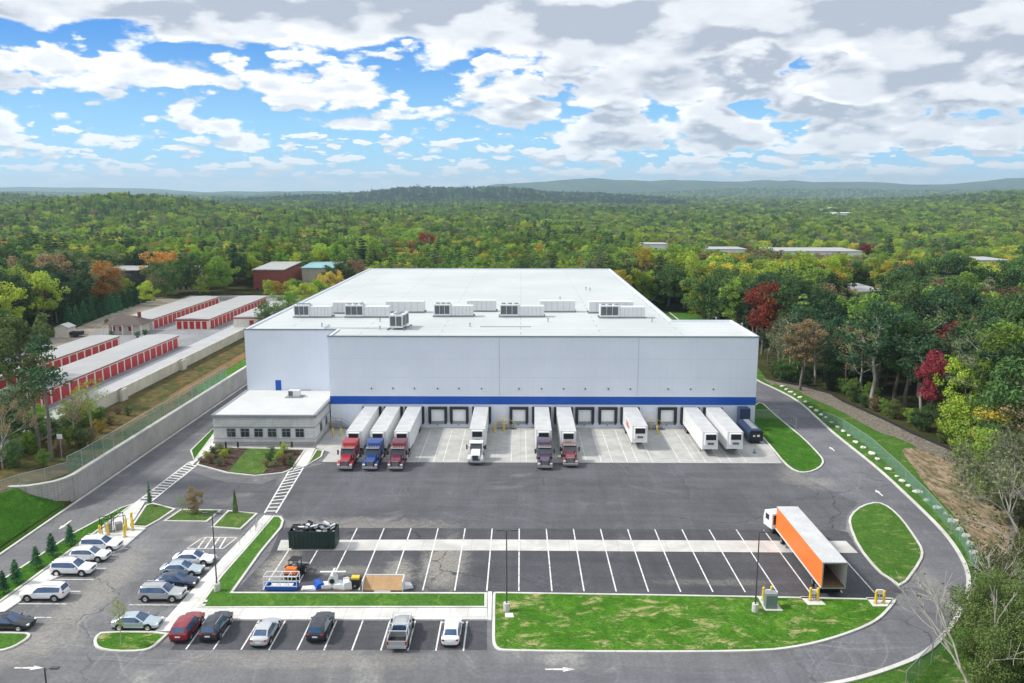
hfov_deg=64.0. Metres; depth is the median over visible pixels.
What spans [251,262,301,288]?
house
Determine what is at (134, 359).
roller door
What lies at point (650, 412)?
personnel door
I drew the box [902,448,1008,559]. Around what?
eroded ground
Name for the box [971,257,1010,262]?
industrial building
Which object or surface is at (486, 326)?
roof conduit
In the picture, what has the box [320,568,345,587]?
wrapped machine
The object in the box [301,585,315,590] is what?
sheet stack
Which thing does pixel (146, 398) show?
brush slope
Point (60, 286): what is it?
broadleaf tree
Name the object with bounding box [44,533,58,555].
conifer
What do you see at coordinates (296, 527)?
scrap pile
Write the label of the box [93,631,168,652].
kerb
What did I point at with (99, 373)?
roller door
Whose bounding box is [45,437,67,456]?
bush
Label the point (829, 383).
bush
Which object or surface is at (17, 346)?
broadleaf tree
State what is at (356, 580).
generator
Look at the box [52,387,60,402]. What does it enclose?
roller door
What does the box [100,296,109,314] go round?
cedar tree
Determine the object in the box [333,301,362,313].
rooftop unit
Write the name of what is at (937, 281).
broadleaf tree
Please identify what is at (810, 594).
bollard
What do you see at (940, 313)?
broadleaf tree
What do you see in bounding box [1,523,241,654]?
car lot
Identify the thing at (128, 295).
cedar tree
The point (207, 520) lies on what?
kerb
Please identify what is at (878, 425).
gravel path
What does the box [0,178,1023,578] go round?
ground
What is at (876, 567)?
kerb
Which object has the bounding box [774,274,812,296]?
broadleaf tree
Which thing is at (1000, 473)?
bare tree
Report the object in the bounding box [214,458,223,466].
shrub
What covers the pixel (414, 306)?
rooftop unit
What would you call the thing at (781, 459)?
kerb
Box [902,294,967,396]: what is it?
broadleaf tree
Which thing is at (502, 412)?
personnel door
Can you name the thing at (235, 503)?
young tree
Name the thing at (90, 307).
cedar tree
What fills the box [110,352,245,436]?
eroded ground
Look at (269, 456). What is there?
shrub
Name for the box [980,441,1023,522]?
broadleaf tree
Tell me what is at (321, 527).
scrap pile
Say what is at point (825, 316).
broadleaf tree
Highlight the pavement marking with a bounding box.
[18,430,874,650]
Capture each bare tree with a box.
[0,398,40,468]
[890,568,1023,682]
[904,536,1023,624]
[942,420,1023,495]
[945,434,1023,542]
[966,526,1023,597]
[981,430,1023,473]
[1004,474,1023,504]
[1006,466,1023,488]
[1012,527,1023,569]
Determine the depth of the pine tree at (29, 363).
121.44 m
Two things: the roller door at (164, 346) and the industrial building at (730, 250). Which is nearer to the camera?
the roller door at (164, 346)
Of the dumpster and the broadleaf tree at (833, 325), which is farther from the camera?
the broadleaf tree at (833, 325)
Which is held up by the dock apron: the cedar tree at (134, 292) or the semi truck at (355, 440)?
the semi truck at (355, 440)
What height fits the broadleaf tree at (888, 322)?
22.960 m
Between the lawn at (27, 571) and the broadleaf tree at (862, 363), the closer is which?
the lawn at (27, 571)
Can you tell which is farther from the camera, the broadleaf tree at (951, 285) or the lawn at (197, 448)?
the broadleaf tree at (951, 285)
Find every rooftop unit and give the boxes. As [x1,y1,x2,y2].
[285,389,304,397]
[293,303,334,317]
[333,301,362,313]
[344,303,390,317]
[386,300,426,312]
[433,302,474,316]
[467,299,497,311]
[499,302,544,316]
[540,300,575,311]
[587,300,632,312]
[597,303,645,317]
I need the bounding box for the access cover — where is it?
[505,613,513,617]
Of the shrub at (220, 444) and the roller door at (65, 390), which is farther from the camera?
the roller door at (65, 390)
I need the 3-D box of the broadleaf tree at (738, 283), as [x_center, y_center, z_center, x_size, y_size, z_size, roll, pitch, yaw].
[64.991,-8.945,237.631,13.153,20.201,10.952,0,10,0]
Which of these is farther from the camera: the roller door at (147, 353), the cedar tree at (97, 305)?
the cedar tree at (97, 305)
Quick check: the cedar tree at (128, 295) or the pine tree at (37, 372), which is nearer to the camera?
the pine tree at (37, 372)
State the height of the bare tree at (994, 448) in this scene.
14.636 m
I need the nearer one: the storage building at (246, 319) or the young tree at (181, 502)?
the young tree at (181, 502)
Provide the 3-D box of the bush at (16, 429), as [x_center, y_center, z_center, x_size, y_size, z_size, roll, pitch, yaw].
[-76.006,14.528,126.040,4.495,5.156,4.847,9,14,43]
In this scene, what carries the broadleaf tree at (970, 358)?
on the ground at (244, 286)
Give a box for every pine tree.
[9,351,56,453]
[15,326,74,461]
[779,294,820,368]
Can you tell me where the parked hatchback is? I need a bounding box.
[68,545,111,562]
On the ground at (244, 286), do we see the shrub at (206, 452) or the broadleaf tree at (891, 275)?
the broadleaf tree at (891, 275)
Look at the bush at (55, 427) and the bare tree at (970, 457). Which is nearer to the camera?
the bare tree at (970, 457)
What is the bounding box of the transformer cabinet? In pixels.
[763,590,777,608]
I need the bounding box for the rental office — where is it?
[102,312,154,334]
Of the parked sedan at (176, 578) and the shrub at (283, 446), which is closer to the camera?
the parked sedan at (176, 578)
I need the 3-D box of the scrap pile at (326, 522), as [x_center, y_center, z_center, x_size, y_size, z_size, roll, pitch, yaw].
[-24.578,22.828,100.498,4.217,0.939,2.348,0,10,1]
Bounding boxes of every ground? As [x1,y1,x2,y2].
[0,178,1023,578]
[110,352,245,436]
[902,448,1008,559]
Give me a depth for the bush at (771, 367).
193.79 m
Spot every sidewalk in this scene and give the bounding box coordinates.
[0,502,145,611]
[155,515,486,631]
[188,435,214,464]
[214,446,314,469]
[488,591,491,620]
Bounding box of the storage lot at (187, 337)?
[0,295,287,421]
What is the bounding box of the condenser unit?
[387,311,411,329]
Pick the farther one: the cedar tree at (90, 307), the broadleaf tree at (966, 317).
the cedar tree at (90, 307)
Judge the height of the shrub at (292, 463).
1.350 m
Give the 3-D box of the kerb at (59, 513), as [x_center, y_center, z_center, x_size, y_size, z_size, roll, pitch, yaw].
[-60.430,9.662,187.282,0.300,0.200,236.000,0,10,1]
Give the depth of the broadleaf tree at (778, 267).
269.75 m
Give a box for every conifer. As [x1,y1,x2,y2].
[0,570,12,592]
[9,559,22,582]
[29,546,43,567]
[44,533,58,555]
[64,524,78,543]
[146,482,152,502]
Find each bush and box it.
[0,421,31,439]
[0,439,25,468]
[7,430,36,455]
[8,389,41,412]
[16,415,46,445]
[28,403,53,428]
[33,449,53,467]
[44,415,68,439]
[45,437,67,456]
[53,426,74,447]
[55,400,83,427]
[70,426,94,447]
[76,402,98,425]
[83,427,97,442]
[92,406,106,420]
[92,418,107,433]
[103,413,115,424]
[113,406,122,413]
[123,406,132,415]
[764,361,779,377]
[773,358,795,380]
[782,360,801,381]
[790,373,799,382]
[802,372,813,384]
[820,369,840,388]
[825,379,835,389]
[837,378,859,397]
[846,382,861,401]
[858,394,868,406]
[860,381,883,403]
[867,397,882,410]
[878,398,895,414]
[884,398,902,418]
[902,408,914,422]
[908,412,924,427]
[913,403,939,431]
[936,427,951,442]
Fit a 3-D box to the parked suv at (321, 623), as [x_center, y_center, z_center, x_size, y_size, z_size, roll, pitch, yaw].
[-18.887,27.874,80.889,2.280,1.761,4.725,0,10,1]
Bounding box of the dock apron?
[316,427,780,462]
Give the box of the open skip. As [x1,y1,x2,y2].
[362,574,404,591]
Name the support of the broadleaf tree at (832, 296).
on the ground at (244, 286)
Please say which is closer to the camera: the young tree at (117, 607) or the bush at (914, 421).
the young tree at (117, 607)
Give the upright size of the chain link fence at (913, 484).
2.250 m
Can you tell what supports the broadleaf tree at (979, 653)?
on the ground at (244, 286)
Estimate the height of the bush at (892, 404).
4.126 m
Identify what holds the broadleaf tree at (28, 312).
on the ground at (244, 286)
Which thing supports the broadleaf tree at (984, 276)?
on the ground at (244, 286)
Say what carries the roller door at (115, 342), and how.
in the storage building at (74, 351)
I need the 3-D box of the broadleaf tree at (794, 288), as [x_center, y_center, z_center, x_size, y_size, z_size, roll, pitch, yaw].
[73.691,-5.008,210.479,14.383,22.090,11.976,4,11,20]
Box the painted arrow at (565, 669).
[545,667,573,671]
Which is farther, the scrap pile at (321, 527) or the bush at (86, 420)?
the bush at (86, 420)
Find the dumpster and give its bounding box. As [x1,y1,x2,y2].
[288,524,339,548]
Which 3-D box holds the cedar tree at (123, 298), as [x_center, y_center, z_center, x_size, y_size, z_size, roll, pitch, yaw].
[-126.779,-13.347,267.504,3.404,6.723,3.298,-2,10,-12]
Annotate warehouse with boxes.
[243,268,759,427]
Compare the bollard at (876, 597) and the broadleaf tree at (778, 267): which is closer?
the bollard at (876, 597)
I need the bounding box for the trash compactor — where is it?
[737,406,762,442]
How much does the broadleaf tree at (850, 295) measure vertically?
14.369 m
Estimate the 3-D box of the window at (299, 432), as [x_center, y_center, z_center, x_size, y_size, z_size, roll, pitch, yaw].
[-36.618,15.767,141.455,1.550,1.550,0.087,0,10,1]
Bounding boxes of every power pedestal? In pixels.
[812,589,816,598]
[876,589,882,598]
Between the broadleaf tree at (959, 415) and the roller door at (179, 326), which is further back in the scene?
the roller door at (179, 326)
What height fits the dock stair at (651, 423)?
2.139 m
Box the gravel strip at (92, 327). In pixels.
[48,297,180,346]
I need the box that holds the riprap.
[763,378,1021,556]
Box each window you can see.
[226,428,235,436]
[240,428,249,436]
[254,428,262,436]
[267,428,276,436]
[281,428,290,436]
[295,428,303,436]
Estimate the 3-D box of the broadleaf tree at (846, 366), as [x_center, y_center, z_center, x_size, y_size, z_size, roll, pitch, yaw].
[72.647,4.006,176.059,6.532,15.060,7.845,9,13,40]
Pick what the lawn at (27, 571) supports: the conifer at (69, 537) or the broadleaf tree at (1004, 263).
the conifer at (69, 537)
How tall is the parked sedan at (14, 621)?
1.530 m
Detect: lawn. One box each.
[0,487,66,551]
[0,506,127,598]
[0,633,26,648]
[97,633,163,649]
[134,504,171,525]
[168,510,218,520]
[192,429,212,458]
[195,358,245,392]
[203,517,483,605]
[215,511,253,527]
[228,449,282,473]
[309,450,321,462]
[495,593,892,649]
[754,403,821,471]
[757,367,1008,682]
[851,503,920,582]
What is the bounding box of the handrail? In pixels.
[239,520,254,541]
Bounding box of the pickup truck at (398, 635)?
[386,610,414,648]
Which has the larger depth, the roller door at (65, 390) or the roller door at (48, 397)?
the roller door at (65, 390)
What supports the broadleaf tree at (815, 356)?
on the ground at (244, 286)
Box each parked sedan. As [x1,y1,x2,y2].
[0,611,36,631]
[110,611,163,630]
[153,571,199,589]
[158,560,204,575]
[171,549,213,565]
[250,617,280,646]
[441,617,463,646]
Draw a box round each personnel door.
[334,409,339,420]
[500,410,504,420]
[647,410,652,421]
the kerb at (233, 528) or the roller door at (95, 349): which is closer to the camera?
the kerb at (233, 528)
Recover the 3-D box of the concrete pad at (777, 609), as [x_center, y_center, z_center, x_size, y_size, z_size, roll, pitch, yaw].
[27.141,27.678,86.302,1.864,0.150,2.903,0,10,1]
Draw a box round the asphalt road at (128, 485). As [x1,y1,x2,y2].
[0,385,962,682]
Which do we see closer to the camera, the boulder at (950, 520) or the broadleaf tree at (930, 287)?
the boulder at (950, 520)
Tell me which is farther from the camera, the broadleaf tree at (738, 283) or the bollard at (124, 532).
the broadleaf tree at (738, 283)
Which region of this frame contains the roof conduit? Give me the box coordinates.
[324,324,530,327]
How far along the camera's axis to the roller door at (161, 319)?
231.46 m
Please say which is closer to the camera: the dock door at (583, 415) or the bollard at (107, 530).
the bollard at (107, 530)
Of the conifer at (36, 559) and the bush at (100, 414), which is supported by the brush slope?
the bush at (100, 414)
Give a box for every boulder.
[912,489,923,493]
[948,518,958,522]
[961,533,970,537]
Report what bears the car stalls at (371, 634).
on the asphalt road at (128, 485)
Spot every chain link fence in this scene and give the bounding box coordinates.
[0,462,68,485]
[66,366,225,472]
[822,412,976,582]
[905,631,946,682]
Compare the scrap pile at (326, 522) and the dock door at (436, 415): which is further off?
the dock door at (436, 415)
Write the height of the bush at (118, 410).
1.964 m
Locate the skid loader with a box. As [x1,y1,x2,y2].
[284,556,310,579]
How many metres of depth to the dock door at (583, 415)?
151.56 m
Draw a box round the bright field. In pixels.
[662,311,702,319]
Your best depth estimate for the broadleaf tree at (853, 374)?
177.94 m
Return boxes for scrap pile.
[291,520,333,530]
[293,520,329,530]
[295,523,330,530]
[301,523,335,530]
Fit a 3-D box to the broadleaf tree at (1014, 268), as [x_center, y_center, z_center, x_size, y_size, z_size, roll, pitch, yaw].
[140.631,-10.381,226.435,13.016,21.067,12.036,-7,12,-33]
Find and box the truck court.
[142,461,857,534]
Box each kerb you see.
[0,384,246,554]
[0,503,133,602]
[0,632,30,651]
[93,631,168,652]
[134,503,175,527]
[163,509,221,521]
[190,430,213,459]
[196,447,305,475]
[197,515,486,607]
[211,510,257,529]
[307,449,323,465]
[492,592,895,652]
[669,312,970,682]
[755,402,823,472]
[849,502,923,586]
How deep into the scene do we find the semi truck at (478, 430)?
136.24 m
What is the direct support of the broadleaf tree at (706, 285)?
on the ground at (244, 286)
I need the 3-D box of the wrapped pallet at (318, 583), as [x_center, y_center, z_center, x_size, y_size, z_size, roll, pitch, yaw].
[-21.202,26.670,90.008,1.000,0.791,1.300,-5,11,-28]
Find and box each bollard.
[106,523,109,535]
[123,525,126,537]
[124,518,128,530]
[131,518,134,530]
[761,587,764,600]
[808,587,811,600]
[815,587,819,600]
[873,590,877,603]
[881,590,885,603]
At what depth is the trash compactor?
145.12 m
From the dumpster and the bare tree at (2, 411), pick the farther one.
the bare tree at (2, 411)
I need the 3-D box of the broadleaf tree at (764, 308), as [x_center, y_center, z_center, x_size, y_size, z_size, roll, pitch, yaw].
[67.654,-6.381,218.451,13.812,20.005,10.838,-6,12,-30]
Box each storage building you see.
[0,334,179,412]
[0,335,119,388]
[133,296,219,328]
[175,295,266,328]
[232,301,292,326]
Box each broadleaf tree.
[0,264,28,288]
[0,270,26,313]
[0,312,55,385]
[0,383,38,440]
[3,275,33,311]
[6,268,35,322]
[10,288,43,331]
[11,261,42,316]
[25,270,70,326]
[28,278,51,323]
[30,263,67,319]
[32,272,79,322]
[49,263,92,312]
[55,274,91,319]
[56,267,85,316]
[69,378,107,426]
[138,251,186,292]
[253,299,289,322]
[288,282,318,305]
[418,232,436,242]
[635,247,660,289]
[652,247,685,305]
[665,250,700,307]
[679,263,723,319]
[682,271,724,319]
[691,266,744,319]
[704,261,751,319]
[711,275,749,316]
[718,276,759,322]
[719,279,752,323]
[720,261,741,271]
[732,274,752,326]
[734,265,770,277]
[736,271,779,333]
[740,291,769,332]
[743,281,785,354]
[744,275,776,339]
[755,260,806,274]
[756,295,790,351]
[757,329,778,363]
[763,275,786,338]
[764,268,794,322]
[764,323,787,374]
[766,308,820,375]
[771,280,829,330]
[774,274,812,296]
[777,274,828,322]
[780,318,829,389]
[781,267,822,280]
[788,264,825,277]
[788,303,834,382]
[794,321,831,384]
[795,252,830,272]
[795,266,832,283]
[802,262,846,292]
[812,314,862,374]
[813,282,846,342]
[813,293,841,345]
[815,289,835,352]
[815,298,837,361]
[816,273,856,295]
[819,298,856,329]
[821,318,875,378]
[825,330,882,382]
[832,325,866,383]
[835,297,918,407]
[836,292,881,319]
[838,323,882,399]
[840,289,860,296]
[840,292,860,300]
[847,302,902,390]
[851,293,872,303]
[867,270,919,299]
[873,334,903,386]
[875,313,935,400]
[878,278,925,292]
[881,280,945,376]
[882,311,948,406]
[883,270,929,281]
[886,267,909,289]
[893,333,952,410]
[894,260,942,276]
[897,286,952,319]
[899,265,943,283]
[900,304,934,385]
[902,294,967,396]
[903,274,941,285]
[913,304,964,390]
[914,349,949,425]
[919,285,973,331]
[922,275,979,307]
[925,276,964,296]
[929,257,973,279]
[931,253,979,276]
[932,319,970,407]
[933,275,990,293]
[934,289,993,322]
[934,397,991,449]
[937,307,974,329]
[941,558,1023,682]
[943,310,1002,339]
[947,327,1023,429]
[951,420,1008,501]
[953,271,987,292]
[958,291,1004,313]
[963,275,990,286]
[966,321,1022,418]
[969,291,1023,329]
[969,405,1020,443]
[974,266,994,279]
[975,272,991,281]
[977,277,995,289]
[977,286,997,293]
[977,338,1023,418]
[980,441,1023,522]
[986,270,1023,296]
[989,285,1023,305]
[996,257,1023,276]
[996,262,1023,276]
[996,391,1023,436]
[1003,318,1020,325]
[1005,265,1023,277]
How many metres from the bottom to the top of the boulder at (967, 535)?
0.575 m
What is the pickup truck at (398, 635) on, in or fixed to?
on the car stalls at (371, 634)
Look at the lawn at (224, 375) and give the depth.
178.57 m
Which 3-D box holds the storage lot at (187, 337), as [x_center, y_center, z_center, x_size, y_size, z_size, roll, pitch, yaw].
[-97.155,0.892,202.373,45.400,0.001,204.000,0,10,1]
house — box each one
[105,265,147,292]
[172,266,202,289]
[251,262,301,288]
[301,262,342,285]
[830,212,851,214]
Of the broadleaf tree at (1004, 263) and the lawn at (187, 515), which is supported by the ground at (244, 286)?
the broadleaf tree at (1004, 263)
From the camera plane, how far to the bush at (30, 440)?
123.08 m
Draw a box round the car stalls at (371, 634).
[170,621,486,649]
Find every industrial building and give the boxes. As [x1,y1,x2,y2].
[639,242,668,249]
[704,247,745,253]
[759,247,862,256]
[843,283,877,292]
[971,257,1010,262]
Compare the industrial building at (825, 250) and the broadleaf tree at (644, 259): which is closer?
the broadleaf tree at (644, 259)
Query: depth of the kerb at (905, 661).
95.26 m
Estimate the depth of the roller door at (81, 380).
155.99 m
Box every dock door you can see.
[431,410,443,420]
[453,410,465,420]
[513,410,524,420]
[578,410,590,420]
[601,410,613,421]
[661,410,673,421]
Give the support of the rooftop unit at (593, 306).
on the warehouse
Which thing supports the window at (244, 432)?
in the office building at (260, 417)
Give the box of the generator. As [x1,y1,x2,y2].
[350,575,361,588]
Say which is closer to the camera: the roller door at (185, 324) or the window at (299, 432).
the window at (299, 432)
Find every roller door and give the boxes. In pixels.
[0,379,6,388]
[42,391,50,404]
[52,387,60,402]
[54,359,60,367]
[61,383,69,398]
[62,357,68,365]
[70,354,76,362]
[70,380,77,394]
[78,351,83,359]
[79,376,86,389]
[85,348,90,356]
[87,373,94,386]
[92,346,97,354]
[95,370,102,382]
[99,343,104,351]
[103,367,109,379]
[106,341,111,348]
[111,363,116,375]
[113,339,117,346]
[118,361,123,372]
[125,358,130,369]
[132,355,137,366]
[138,353,143,363]
[144,350,149,361]
[150,348,155,358]
[154,319,157,327]
[156,345,161,355]
[159,318,162,326]
[162,343,166,353]
[164,316,167,324]
[168,314,171,322]
[168,340,172,351]
[173,338,177,348]
[177,321,181,328]
[183,321,187,328]
[189,321,193,328]
[196,321,200,328]
[202,321,206,328]
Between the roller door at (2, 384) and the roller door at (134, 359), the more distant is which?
the roller door at (134, 359)
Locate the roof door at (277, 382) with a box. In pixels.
[275,380,280,389]
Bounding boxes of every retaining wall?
[0,328,244,461]
[7,366,246,501]
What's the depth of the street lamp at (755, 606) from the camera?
84.37 m
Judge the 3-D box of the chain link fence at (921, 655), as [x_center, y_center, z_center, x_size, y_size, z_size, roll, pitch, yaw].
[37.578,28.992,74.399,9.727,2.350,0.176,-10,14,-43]
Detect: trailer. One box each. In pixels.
[69,331,87,337]
[623,407,647,443]
[683,407,718,450]
[706,407,743,449]
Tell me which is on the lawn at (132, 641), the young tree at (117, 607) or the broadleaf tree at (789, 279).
the young tree at (117, 607)
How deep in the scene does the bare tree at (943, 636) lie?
66.31 m
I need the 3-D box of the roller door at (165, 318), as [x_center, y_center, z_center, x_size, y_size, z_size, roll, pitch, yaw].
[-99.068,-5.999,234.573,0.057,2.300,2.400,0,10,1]
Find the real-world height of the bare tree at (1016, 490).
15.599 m
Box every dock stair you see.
[330,418,349,427]
[497,418,515,429]
[645,418,663,428]
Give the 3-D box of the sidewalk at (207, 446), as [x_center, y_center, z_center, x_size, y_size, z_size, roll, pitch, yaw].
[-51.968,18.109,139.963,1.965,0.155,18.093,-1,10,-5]
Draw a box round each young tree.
[106,598,127,644]
[176,495,186,512]
[184,486,207,513]
[232,490,238,512]
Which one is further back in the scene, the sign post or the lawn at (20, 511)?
the sign post
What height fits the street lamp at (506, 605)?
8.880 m
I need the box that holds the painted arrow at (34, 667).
[14,665,41,669]
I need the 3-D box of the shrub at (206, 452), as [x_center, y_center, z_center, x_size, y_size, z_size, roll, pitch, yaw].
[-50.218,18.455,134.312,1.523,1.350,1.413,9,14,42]
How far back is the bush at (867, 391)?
168.59 m
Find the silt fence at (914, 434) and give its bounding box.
[775,379,1015,496]
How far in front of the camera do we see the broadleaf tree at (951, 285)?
195.58 m
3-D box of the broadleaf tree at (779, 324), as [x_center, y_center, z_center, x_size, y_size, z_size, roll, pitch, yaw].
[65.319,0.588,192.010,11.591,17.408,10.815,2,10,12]
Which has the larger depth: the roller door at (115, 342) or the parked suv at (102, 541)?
the roller door at (115, 342)
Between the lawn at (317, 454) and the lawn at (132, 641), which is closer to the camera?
the lawn at (132, 641)
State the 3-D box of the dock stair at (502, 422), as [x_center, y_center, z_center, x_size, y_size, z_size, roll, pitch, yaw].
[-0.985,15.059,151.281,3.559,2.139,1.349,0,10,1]
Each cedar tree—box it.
[63,304,75,326]
[71,304,81,324]
[78,300,90,322]
[87,298,96,319]
[93,298,103,317]
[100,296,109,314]
[106,292,116,312]
[114,290,123,310]
[119,290,128,308]
[125,286,134,306]
[132,287,139,303]
[136,284,145,302]
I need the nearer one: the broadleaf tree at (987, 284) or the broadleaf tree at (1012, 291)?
the broadleaf tree at (1012, 291)
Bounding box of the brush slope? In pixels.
[0,337,244,493]
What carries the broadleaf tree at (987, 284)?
on the ground at (244, 286)
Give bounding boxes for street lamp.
[44,666,59,682]
[202,512,221,591]
[496,529,516,611]
[752,531,769,612]
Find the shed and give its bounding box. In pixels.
[54,322,75,337]
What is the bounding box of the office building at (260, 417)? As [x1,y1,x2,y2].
[211,390,330,444]
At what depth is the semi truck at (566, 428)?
135.32 m
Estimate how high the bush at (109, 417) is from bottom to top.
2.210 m
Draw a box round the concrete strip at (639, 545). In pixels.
[277,539,857,552]
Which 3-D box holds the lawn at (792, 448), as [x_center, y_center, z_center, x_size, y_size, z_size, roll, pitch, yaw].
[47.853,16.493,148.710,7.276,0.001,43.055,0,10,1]
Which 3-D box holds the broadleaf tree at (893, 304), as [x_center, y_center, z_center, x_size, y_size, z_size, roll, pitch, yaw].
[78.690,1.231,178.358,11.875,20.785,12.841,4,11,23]
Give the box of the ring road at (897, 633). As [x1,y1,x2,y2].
[486,381,965,682]
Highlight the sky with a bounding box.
[0,0,1023,192]
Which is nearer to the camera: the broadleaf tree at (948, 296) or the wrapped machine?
the wrapped machine
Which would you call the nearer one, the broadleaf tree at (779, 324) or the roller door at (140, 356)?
the roller door at (140, 356)
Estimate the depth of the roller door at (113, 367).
168.25 m
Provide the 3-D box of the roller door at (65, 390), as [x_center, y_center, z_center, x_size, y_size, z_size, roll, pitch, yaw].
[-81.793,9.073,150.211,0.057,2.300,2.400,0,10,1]
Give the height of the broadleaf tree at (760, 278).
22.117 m
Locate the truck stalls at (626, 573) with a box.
[235,528,901,597]
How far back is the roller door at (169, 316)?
237.73 m
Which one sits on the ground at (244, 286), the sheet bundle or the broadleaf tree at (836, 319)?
the broadleaf tree at (836, 319)
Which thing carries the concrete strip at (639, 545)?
on the truck stalls at (626, 573)
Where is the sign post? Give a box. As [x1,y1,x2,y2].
[56,434,61,458]
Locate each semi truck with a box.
[337,406,378,468]
[362,406,399,469]
[387,406,421,469]
[466,407,488,463]
[534,407,554,467]
[556,407,579,465]
[763,506,847,591]
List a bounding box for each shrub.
[202,450,209,457]
[204,452,214,462]
[209,446,216,451]
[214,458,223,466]
[215,442,224,450]
[217,449,227,457]
[261,459,269,466]
[264,452,273,460]
[267,446,275,451]
[276,450,282,457]
[278,454,288,464]
[279,442,290,451]
[286,458,295,466]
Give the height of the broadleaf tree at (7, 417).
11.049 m
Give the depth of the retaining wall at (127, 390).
171.43 m
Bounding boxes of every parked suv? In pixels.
[19,581,70,601]
[49,556,96,576]
[79,533,123,551]
[137,580,186,602]
[169,611,204,641]
[198,611,232,640]
[306,611,334,641]
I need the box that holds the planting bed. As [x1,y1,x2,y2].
[199,447,302,474]
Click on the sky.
(179, 95)
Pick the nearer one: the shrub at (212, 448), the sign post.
the sign post
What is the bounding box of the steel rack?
[263,571,299,590]
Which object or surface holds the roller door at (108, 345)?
in the storage building at (74, 351)
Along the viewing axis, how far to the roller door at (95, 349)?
187.74 m
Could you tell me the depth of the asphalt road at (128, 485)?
76.38 m
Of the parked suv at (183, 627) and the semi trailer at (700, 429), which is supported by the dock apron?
the semi trailer at (700, 429)
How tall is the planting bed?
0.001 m
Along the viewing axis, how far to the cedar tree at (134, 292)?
276.44 m
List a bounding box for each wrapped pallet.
[313,579,323,590]
[321,581,331,589]
[332,580,342,590]
[343,577,351,590]
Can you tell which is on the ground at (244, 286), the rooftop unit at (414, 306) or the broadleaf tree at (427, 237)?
the broadleaf tree at (427, 237)
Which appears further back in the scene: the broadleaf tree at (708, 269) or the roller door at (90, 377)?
the broadleaf tree at (708, 269)
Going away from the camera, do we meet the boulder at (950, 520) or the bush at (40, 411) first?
the boulder at (950, 520)
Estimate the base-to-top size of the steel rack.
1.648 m
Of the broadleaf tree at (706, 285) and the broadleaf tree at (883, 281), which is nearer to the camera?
the broadleaf tree at (883, 281)
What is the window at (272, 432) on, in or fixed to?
in the office building at (260, 417)
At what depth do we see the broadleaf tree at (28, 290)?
217.76 m
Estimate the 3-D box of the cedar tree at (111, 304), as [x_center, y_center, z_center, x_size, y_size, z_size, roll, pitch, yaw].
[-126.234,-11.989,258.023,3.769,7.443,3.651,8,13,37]
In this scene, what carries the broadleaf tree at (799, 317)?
on the ground at (244, 286)
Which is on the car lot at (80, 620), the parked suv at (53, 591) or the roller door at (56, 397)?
the parked suv at (53, 591)
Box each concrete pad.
[758,597,782,610]
[800,596,825,604]
[866,597,892,606]
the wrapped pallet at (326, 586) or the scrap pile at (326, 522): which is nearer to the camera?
the wrapped pallet at (326, 586)
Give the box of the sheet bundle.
[403,582,413,589]
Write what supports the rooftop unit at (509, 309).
on the warehouse
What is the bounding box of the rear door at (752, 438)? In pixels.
[749,432,762,440]

